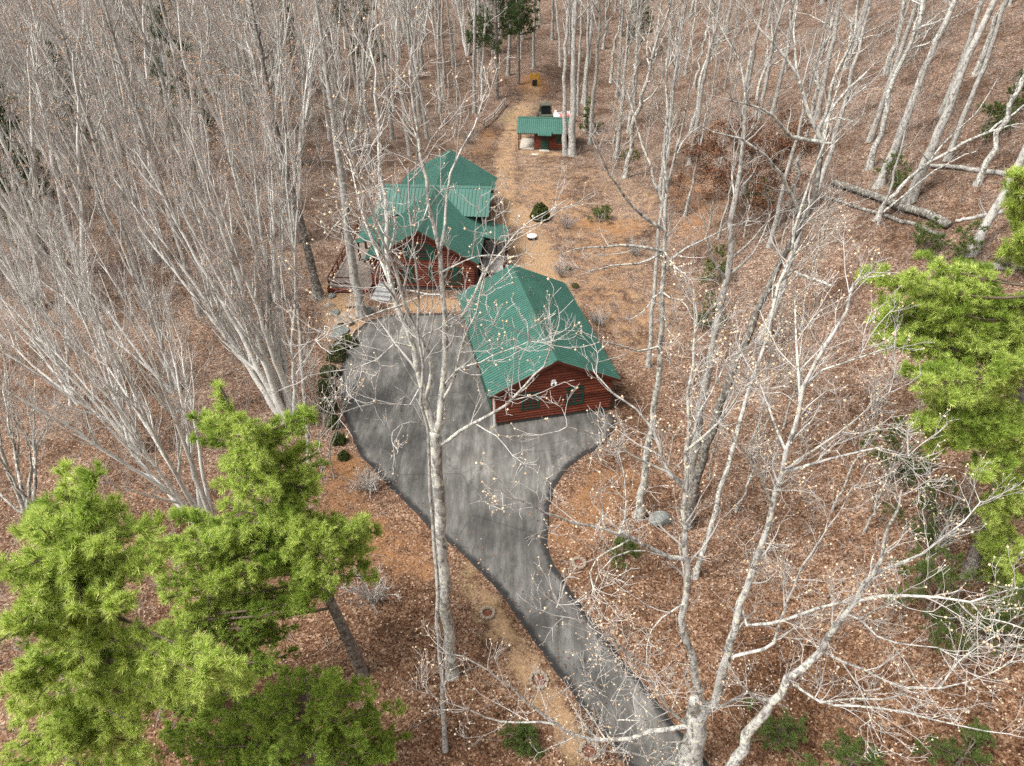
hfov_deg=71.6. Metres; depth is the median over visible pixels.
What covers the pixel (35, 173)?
maple tree
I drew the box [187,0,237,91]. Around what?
tulip tree
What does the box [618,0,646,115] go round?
slender tree
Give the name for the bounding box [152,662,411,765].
pine tree
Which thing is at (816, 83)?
oak tree
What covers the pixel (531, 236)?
well cap
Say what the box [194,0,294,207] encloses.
oak tree
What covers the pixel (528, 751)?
young pine
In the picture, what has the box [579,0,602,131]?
hardwood tree
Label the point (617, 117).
seedhead sapling
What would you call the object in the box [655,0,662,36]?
oak tree
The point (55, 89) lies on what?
maple tree
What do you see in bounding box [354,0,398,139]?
hardwood tree
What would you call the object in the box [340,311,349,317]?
landscape stone
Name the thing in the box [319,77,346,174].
seedhead sapling
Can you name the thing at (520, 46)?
tulip tree
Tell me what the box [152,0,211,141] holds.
tulip tree
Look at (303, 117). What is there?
maple tree
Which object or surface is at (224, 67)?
oak tree
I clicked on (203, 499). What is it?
maple tree
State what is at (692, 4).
oak tree
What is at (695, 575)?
hardwood tree
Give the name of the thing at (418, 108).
hardwood tree
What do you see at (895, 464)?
seedhead sapling
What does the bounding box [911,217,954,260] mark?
young pine
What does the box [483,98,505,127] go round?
rail fence
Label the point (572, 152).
hardwood tree
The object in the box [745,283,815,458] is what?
seedhead sapling
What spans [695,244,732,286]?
young pine
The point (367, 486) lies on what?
bare bush
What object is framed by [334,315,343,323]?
landscape stone
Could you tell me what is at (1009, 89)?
young pine
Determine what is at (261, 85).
pine tree
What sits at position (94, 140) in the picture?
hardwood tree
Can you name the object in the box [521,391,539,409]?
window
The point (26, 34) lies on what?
maple tree
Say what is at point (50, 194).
hardwood tree
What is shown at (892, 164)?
young pine
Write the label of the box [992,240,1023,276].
young pine
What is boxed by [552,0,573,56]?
slender tree
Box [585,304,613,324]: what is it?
bare bush
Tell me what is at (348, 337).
boxwood shrub
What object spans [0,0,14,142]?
maple tree
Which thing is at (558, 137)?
window
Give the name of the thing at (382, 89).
seedhead sapling
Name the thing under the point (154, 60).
hardwood tree
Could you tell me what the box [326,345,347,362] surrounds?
boxwood shrub
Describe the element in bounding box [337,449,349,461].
boxwood shrub
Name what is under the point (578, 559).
stone ring planter
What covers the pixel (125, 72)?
hardwood tree
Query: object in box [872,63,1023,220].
leaning tree
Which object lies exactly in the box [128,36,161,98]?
pine tree
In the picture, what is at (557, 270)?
bare bush
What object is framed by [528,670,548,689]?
stone ring planter
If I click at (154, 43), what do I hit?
maple tree
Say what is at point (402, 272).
window
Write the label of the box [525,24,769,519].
tree
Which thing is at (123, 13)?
maple tree
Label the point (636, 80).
hardwood tree
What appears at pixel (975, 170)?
fallen log
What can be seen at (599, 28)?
hardwood tree
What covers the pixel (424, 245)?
window
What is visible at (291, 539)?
pine tree
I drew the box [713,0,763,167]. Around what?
slender tree
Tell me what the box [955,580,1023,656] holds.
young pine
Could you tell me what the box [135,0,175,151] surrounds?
hardwood tree
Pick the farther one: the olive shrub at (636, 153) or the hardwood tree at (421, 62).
the hardwood tree at (421, 62)
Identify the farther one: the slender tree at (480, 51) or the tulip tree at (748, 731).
the slender tree at (480, 51)
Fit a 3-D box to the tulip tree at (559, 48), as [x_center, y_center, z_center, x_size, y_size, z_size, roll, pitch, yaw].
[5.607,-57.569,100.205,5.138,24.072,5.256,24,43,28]
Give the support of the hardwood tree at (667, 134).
on the ground
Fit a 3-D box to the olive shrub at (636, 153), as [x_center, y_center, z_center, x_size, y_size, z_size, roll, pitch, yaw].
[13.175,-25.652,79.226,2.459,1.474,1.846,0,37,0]
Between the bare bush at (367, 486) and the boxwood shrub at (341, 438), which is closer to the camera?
the bare bush at (367, 486)
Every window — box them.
[395,265,414,282]
[411,243,427,259]
[443,268,462,284]
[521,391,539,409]
[555,135,561,142]
[565,386,583,405]
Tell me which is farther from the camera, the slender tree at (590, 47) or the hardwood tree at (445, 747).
the slender tree at (590, 47)
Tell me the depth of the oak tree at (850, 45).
61.06 m
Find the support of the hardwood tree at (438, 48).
on the ground
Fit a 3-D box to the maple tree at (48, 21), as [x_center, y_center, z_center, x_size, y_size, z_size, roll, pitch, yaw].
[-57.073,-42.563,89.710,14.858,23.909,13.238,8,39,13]
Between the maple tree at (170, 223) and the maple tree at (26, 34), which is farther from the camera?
the maple tree at (26, 34)
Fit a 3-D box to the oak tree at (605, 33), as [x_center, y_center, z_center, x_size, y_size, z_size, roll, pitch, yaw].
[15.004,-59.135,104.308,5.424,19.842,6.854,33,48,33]
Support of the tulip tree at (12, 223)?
on the ground
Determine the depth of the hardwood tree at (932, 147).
48.77 m
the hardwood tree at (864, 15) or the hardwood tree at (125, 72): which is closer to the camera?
the hardwood tree at (125, 72)
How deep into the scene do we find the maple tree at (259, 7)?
78.83 m
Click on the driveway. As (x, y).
(464, 475)
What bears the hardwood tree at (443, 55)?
on the ground
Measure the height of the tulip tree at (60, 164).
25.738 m
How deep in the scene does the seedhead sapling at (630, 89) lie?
84.62 m
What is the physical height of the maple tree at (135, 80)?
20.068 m
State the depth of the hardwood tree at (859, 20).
80.14 m
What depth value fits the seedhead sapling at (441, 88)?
82.08 m
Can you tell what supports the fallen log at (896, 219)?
on the ground
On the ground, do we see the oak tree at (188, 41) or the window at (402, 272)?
the oak tree at (188, 41)
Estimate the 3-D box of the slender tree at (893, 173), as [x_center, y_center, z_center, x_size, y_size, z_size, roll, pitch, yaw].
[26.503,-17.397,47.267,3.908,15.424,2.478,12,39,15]
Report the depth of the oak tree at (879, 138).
53.79 m
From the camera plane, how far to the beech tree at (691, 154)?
63.21 m
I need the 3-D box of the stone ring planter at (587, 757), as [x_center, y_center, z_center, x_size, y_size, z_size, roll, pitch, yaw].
[3.003,14.277,27.529,0.875,0.262,0.881,0,37,0]
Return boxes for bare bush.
[339,564,400,613]
[340,462,386,500]
[460,128,480,143]
[548,255,572,275]
[553,210,581,227]
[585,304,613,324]
[624,236,643,255]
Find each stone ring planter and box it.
[479,605,495,620]
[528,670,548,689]
[571,556,585,569]
[578,740,600,762]
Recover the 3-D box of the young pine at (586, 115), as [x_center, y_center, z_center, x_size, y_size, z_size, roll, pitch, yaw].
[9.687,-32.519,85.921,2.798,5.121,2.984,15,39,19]
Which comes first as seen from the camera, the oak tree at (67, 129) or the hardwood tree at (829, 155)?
the hardwood tree at (829, 155)
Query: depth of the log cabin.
81.75 m
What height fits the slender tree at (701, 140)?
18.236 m
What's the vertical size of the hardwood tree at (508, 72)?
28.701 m
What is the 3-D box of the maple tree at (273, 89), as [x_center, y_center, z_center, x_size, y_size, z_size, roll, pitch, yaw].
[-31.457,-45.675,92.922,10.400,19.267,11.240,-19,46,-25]
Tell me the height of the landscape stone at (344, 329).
0.701 m
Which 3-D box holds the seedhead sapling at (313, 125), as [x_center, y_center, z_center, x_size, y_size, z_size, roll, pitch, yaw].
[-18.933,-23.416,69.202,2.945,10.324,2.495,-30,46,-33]
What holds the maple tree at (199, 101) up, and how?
on the ground
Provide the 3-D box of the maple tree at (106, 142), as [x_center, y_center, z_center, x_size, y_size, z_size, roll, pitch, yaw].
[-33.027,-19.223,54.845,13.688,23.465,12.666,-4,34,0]
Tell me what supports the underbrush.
on the ground
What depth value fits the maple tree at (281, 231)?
47.39 m
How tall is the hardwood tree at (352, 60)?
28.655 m
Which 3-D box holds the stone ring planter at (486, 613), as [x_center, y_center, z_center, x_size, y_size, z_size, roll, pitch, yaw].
[-1.123,10.551,32.473,0.760,0.262,0.760,0,37,0]
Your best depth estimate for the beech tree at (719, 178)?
58.14 m
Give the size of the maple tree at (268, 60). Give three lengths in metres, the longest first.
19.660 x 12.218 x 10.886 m
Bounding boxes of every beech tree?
[670,128,719,209]
[690,113,750,228]
[721,120,792,236]
[723,100,766,209]
[753,103,826,225]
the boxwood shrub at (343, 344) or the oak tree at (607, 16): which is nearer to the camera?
the boxwood shrub at (343, 344)
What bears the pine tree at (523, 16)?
on the ground
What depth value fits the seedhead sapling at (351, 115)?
77.24 m
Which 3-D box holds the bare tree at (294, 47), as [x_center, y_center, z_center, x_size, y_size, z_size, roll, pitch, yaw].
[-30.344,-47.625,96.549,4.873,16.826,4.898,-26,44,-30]
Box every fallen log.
[174,280,229,305]
[790,268,832,286]
[823,195,943,236]
[831,180,952,228]
[930,163,1005,176]
[955,200,1002,221]
[961,262,1023,270]
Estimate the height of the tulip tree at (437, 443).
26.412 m
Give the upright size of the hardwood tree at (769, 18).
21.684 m
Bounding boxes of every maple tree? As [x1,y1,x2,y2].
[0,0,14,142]
[0,0,50,312]
[0,0,54,155]
[0,0,64,182]
[0,0,75,162]
[0,0,90,132]
[0,0,95,189]
[0,0,108,318]
[0,0,140,215]
[0,0,167,264]
[0,1,55,127]
[0,12,37,205]
[0,109,181,393]
[0,140,8,235]
[0,151,78,405]
[0,170,147,456]
[0,198,216,531]
[0,307,74,513]
[1,0,46,143]
[7,0,126,140]
[9,0,113,142]
[20,0,138,147]
[32,0,219,238]
[42,0,169,179]
[69,0,153,123]
[82,40,333,429]
[84,42,245,340]
[86,0,159,138]
[131,0,197,128]
[140,0,335,244]
[142,0,261,145]
[160,0,313,299]
[165,0,270,173]
[192,0,294,121]
[193,0,275,119]
[196,0,285,122]
[207,0,322,165]
[233,0,292,98]
[254,0,330,121]
[277,0,383,154]
[284,303,390,484]
[300,0,343,88]
[391,0,415,42]
[395,0,432,71]
[450,0,483,55]
[480,0,509,53]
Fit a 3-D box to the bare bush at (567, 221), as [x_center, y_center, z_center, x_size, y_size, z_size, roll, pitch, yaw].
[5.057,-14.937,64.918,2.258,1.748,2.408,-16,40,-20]
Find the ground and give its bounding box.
[0,0,1023,765]
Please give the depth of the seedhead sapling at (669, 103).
74.23 m
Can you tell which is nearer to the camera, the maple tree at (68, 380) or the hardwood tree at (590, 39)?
the maple tree at (68, 380)
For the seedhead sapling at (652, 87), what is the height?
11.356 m
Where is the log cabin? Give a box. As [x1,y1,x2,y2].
[517,116,575,151]
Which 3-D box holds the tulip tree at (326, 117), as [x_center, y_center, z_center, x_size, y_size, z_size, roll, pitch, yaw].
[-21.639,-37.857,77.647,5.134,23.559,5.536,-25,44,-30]
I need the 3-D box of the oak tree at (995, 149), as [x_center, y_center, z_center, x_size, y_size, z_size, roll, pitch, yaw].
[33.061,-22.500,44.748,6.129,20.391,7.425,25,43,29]
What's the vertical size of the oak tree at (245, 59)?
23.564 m
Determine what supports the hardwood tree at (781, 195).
on the ground
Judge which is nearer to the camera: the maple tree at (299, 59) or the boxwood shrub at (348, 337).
the boxwood shrub at (348, 337)
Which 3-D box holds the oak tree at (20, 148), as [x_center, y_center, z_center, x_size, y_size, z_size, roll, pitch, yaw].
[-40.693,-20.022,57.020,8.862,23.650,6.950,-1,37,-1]
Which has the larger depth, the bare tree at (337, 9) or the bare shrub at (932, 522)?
the bare tree at (337, 9)
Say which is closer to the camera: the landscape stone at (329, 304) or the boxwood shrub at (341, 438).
the boxwood shrub at (341, 438)
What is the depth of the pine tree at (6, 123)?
55.32 m
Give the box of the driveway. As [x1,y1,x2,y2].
[339,313,709,765]
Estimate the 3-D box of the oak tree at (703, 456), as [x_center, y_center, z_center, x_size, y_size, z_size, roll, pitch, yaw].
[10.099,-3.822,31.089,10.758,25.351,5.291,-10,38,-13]
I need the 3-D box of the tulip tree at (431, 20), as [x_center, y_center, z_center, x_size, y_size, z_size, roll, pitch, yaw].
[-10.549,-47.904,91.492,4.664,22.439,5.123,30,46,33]
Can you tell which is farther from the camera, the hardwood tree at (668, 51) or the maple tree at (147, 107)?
the hardwood tree at (668, 51)
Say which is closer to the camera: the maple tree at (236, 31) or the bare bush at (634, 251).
the bare bush at (634, 251)
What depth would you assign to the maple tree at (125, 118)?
64.12 m
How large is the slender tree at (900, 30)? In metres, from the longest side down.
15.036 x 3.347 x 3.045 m
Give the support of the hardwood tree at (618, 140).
on the ground
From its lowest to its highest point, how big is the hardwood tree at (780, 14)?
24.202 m
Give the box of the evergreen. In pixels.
[571,282,578,287]
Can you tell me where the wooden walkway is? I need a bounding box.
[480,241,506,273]
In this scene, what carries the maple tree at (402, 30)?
on the ground
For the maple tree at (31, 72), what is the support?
on the ground
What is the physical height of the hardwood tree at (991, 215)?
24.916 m
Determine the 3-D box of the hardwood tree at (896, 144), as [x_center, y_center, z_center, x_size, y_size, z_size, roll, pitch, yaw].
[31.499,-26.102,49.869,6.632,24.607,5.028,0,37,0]
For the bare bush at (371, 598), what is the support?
on the ground
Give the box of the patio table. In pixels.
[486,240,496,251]
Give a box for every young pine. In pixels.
[497,719,536,749]
[509,725,545,761]
[578,93,603,129]
[586,204,612,221]
[608,533,642,569]
[692,291,727,327]
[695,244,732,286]
[738,698,818,765]
[743,174,774,203]
[821,727,884,765]
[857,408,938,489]
[872,149,912,188]
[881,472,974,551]
[885,544,995,655]
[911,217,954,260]
[911,715,1001,765]
[943,218,989,264]
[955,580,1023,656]
[976,68,1023,118]
[979,100,1016,139]
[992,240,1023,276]
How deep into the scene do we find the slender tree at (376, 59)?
86.20 m
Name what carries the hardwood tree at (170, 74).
on the ground
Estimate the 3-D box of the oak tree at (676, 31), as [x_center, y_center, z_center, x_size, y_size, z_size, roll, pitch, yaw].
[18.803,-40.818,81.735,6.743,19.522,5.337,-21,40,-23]
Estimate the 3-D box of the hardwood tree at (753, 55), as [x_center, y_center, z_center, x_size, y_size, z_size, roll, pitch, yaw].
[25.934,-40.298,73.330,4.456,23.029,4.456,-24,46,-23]
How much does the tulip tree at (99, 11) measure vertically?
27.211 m
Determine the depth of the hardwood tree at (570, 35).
108.78 m
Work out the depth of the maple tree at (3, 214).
69.72 m
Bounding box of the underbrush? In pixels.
[0,0,1023,739]
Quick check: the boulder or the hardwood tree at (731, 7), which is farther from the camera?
the hardwood tree at (731, 7)
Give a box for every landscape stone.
[323,302,335,307]
[328,293,335,298]
[329,331,343,338]
[330,309,339,315]
[332,325,349,333]
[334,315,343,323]
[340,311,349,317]
[344,318,354,325]
[345,301,353,307]
[349,313,356,318]
[366,306,371,313]
[371,306,379,310]
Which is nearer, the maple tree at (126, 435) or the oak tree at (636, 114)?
the maple tree at (126, 435)
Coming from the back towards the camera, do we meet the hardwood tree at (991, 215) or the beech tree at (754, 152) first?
the beech tree at (754, 152)
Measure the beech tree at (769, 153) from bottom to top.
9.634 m
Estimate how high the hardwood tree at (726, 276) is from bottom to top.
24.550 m
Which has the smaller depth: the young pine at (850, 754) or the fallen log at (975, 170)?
the young pine at (850, 754)
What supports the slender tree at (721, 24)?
on the ground
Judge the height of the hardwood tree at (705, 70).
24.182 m
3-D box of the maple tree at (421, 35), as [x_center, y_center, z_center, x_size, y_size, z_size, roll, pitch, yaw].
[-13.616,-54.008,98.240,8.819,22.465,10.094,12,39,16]
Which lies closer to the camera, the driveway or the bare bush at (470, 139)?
the driveway
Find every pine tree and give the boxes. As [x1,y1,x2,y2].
[0,83,71,283]
[0,126,26,226]
[0,456,260,765]
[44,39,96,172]
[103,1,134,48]
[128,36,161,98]
[136,377,383,677]
[144,0,233,179]
[144,592,315,729]
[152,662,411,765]
[239,27,279,106]
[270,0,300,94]
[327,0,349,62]
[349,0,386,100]
[465,0,523,98]
[498,0,540,84]
[622,0,654,60]
[851,162,1023,598]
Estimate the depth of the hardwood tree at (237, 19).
73.08 m
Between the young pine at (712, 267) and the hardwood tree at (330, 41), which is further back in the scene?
the hardwood tree at (330, 41)
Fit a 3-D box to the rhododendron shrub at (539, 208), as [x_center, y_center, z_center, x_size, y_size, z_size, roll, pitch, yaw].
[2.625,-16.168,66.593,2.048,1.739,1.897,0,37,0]
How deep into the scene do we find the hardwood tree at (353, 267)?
46.70 m
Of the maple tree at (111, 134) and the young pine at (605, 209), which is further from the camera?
the maple tree at (111, 134)
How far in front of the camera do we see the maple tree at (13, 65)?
90.77 m
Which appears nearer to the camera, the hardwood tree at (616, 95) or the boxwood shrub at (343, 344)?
the boxwood shrub at (343, 344)
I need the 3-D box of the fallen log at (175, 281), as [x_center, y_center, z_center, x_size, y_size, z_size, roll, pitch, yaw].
[-23.654,-7.216,56.009,9.167,1.336,1.131,24,43,28]
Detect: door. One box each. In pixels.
[467,332,477,367]
[480,370,491,411]
[541,136,548,148]
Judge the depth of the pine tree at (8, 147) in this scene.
68.44 m
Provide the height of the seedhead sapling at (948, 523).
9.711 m
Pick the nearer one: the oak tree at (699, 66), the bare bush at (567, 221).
the bare bush at (567, 221)
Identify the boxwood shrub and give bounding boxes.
[316,379,336,396]
[317,396,337,413]
[320,364,339,379]
[325,414,341,429]
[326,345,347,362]
[331,431,347,445]
[333,339,347,349]
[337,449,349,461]
[341,334,357,348]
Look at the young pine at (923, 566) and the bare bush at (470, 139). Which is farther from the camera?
the bare bush at (470, 139)
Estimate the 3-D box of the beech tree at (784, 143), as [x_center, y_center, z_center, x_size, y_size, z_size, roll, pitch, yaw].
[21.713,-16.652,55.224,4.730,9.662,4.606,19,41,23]
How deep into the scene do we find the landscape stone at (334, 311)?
53.30 m
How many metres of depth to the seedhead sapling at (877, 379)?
31.87 m
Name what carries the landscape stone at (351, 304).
on the ground
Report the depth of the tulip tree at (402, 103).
72.94 m
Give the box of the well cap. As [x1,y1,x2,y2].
[527,233,536,240]
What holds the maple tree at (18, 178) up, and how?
on the ground
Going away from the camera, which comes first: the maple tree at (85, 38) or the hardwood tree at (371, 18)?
the maple tree at (85, 38)
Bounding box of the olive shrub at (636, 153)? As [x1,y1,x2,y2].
[621,146,640,160]
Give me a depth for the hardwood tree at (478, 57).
103.27 m
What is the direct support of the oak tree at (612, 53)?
on the ground
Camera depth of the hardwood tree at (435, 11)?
111.65 m
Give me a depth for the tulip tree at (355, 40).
81.31 m
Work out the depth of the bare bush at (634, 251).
60.78 m
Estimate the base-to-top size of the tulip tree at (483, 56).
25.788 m
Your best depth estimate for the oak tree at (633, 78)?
82.36 m
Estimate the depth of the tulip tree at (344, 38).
111.33 m
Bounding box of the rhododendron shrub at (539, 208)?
[529,202,549,221]
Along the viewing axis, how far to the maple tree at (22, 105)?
70.12 m
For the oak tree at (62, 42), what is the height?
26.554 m
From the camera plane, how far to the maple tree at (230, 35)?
80.13 m
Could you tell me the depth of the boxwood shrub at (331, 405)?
43.91 m
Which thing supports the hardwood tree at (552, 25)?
on the ground
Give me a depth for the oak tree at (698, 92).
75.88 m
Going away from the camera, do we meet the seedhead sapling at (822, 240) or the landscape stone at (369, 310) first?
the seedhead sapling at (822, 240)
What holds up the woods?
on the ground
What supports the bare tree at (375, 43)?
on the ground
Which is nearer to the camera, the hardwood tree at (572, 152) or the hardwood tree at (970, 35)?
the hardwood tree at (970, 35)
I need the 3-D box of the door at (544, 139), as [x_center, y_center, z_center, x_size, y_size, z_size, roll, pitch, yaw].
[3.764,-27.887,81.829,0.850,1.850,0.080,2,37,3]
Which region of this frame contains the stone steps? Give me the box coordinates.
[370,281,395,301]
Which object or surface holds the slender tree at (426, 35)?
on the ground
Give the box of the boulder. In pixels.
[649,510,671,525]
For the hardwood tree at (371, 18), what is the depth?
108.65 m
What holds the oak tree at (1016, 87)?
on the ground
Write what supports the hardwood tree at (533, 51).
on the ground
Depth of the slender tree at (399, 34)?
107.27 m
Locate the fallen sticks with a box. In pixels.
[0,0,1023,765]
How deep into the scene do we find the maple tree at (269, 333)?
36.42 m
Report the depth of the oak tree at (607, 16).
113.66 m
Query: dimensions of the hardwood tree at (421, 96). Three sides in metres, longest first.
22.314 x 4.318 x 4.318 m
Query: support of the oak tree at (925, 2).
on the ground
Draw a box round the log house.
[327,149,508,293]
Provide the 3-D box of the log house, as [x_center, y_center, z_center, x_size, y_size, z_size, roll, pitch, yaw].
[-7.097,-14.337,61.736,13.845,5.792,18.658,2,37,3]
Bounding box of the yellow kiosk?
[530,73,539,85]
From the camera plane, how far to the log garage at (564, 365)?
43.51 m
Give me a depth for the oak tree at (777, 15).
83.49 m
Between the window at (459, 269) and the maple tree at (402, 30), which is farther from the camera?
the maple tree at (402, 30)
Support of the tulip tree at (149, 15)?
on the ground
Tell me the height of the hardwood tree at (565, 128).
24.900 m
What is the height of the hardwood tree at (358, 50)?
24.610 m
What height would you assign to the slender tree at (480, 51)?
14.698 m
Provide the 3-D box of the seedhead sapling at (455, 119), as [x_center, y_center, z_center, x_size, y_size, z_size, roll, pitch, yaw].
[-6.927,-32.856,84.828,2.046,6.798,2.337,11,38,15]
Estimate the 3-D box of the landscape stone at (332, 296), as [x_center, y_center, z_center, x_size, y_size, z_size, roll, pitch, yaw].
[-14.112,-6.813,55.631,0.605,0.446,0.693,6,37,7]
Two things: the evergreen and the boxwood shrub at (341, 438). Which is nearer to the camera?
the boxwood shrub at (341, 438)
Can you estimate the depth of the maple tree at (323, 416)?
35.49 m
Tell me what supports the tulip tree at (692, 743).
on the ground
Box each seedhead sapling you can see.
[304,90,328,190]
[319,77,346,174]
[333,45,362,133]
[347,71,375,169]
[371,55,392,159]
[391,78,417,148]
[432,69,446,138]
[446,79,459,131]
[609,41,640,159]
[625,32,644,109]
[638,66,668,175]
[658,61,690,159]
[702,346,754,479]
[734,344,805,512]
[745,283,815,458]
[775,265,836,426]
[799,182,858,329]
[831,342,914,511]
[854,385,926,532]
[918,449,1023,577]
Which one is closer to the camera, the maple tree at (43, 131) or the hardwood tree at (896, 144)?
the hardwood tree at (896, 144)
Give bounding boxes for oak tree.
[0,0,114,235]
[0,69,68,264]
[29,0,100,105]
[113,0,181,134]
[137,1,208,109]
[167,0,217,119]
[167,0,237,160]
[192,0,278,182]
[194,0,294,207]
[601,0,612,49]
[605,0,608,34]
[609,0,660,82]
[616,0,658,131]
[622,0,685,178]
[647,0,915,529]
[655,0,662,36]
[658,0,702,114]
[683,0,708,75]
[688,0,694,16]
[688,0,753,135]
[692,0,730,88]
[749,1,814,134]
[765,0,863,205]
[773,0,780,49]
[784,0,794,72]
[812,0,906,143]
[842,0,860,69]
[864,0,988,170]
[881,0,906,75]
[910,0,926,38]
[971,0,1009,76]
[972,9,1023,186]
[1004,67,1023,109]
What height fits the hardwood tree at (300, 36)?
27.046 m
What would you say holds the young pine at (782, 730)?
on the ground
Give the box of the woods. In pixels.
[1,0,616,101]
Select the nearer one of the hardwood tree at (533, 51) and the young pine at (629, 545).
the young pine at (629, 545)
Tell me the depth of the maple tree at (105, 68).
88.50 m
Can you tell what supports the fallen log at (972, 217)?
on the ground
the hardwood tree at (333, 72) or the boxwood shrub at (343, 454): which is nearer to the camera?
the boxwood shrub at (343, 454)
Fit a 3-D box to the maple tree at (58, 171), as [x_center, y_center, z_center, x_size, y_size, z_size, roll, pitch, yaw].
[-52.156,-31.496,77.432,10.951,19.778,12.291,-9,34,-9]
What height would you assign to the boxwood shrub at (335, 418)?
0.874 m
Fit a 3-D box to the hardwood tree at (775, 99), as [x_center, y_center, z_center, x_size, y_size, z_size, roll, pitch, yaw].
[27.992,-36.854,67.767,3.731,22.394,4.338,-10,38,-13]
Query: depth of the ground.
43.07 m
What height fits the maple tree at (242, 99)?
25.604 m
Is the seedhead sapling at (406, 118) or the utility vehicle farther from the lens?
the utility vehicle
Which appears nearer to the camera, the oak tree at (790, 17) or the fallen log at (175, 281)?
the fallen log at (175, 281)
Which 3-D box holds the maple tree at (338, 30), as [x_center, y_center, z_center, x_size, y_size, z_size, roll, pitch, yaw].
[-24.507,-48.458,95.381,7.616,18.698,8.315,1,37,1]
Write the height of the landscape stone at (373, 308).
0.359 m
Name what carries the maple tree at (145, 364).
on the ground
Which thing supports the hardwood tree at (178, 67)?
on the ground
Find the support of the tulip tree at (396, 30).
on the ground
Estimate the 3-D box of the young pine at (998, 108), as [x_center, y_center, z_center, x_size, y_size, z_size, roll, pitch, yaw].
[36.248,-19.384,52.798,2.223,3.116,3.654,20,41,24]
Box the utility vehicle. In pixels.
[537,102,552,116]
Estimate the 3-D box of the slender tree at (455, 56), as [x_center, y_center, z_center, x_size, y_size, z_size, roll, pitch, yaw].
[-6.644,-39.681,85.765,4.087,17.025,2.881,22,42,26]
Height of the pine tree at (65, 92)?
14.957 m
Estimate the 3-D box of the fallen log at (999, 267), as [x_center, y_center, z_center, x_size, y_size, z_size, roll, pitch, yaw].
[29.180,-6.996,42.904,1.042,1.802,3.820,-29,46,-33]
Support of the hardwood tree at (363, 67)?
on the ground
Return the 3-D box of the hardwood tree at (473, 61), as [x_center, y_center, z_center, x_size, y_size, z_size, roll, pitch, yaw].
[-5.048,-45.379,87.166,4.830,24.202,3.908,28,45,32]
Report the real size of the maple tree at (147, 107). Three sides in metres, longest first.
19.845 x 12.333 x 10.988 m
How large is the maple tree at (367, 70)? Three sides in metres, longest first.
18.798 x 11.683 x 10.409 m
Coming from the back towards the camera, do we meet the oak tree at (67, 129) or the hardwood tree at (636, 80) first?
the hardwood tree at (636, 80)
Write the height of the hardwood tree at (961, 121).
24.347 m
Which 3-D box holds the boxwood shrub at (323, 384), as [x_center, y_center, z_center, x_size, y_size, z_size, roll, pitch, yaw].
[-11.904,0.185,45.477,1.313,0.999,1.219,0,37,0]
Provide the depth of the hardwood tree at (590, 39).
92.00 m
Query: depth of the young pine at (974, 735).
25.37 m
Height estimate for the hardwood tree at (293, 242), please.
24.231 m
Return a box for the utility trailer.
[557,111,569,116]
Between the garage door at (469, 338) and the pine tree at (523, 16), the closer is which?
the garage door at (469, 338)
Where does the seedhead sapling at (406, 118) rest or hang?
on the ground
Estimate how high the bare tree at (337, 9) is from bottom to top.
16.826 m
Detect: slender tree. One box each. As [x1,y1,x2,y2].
[357,0,390,118]
[398,0,412,57]
[423,0,433,57]
[441,0,473,123]
[470,0,485,87]
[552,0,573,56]
[589,0,601,62]
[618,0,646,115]
[681,0,743,216]
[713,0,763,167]
[714,48,775,239]
[716,0,725,50]
[723,0,756,87]
[732,0,742,61]
[876,0,952,224]
[882,0,916,95]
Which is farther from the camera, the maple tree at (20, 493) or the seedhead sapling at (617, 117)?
the seedhead sapling at (617, 117)
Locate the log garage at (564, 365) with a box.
[456,264,620,426]
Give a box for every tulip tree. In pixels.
[0,0,78,209]
[1,194,27,259]
[61,0,121,161]
[92,0,178,242]
[135,0,200,189]
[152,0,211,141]
[167,0,248,208]
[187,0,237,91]
[260,0,598,681]
[291,0,331,140]
[339,0,372,131]
[341,16,346,48]
[371,0,411,155]
[372,0,391,75]
[378,0,411,111]
[382,0,405,85]
[408,0,444,97]
[408,215,964,765]
[479,0,509,99]
[516,1,521,58]
[555,0,561,65]
[708,451,1023,765]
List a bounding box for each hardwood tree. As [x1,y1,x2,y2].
[0,22,92,279]
[9,0,147,303]
[89,0,224,253]
[93,0,204,316]
[134,0,201,209]
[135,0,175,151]
[140,0,186,140]
[211,0,266,133]
[214,0,317,467]
[228,0,325,300]
[289,0,313,107]
[299,0,341,118]
[304,0,367,318]
[320,0,343,109]
[339,0,357,102]
[340,0,372,167]
[342,71,485,752]
[348,1,362,81]
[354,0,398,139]
[370,0,376,51]
[390,0,422,121]
[395,0,429,138]
[418,0,424,70]
[426,0,441,112]
[434,0,440,39]
[440,0,446,87]
[446,0,454,67]
[459,0,464,43]
[461,0,476,112]
[477,0,479,72]
[505,22,511,75]
[532,0,535,68]
[550,0,553,40]
[560,0,569,155]
[566,0,598,156]
[568,3,571,54]
[576,0,593,115]
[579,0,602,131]
[580,0,594,103]
[582,0,625,144]
[614,0,624,97]
[614,0,648,158]
[628,0,711,367]
[632,0,649,105]
[655,0,708,190]
[667,0,673,62]
[681,0,810,506]
[686,0,739,165]
[691,4,881,579]
[724,0,733,32]
[739,0,801,197]
[743,0,765,100]
[755,0,904,343]
[765,1,774,29]
[766,0,851,247]
[770,0,800,113]
[813,1,840,119]
[852,0,868,51]
[857,0,865,26]
[865,0,918,142]
[871,0,957,188]
[901,0,997,204]
[937,0,984,113]
[943,0,1008,160]
[964,144,1023,257]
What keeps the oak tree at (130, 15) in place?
on the ground
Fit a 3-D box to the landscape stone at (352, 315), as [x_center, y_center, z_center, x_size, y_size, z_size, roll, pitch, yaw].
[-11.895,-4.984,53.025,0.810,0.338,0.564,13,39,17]

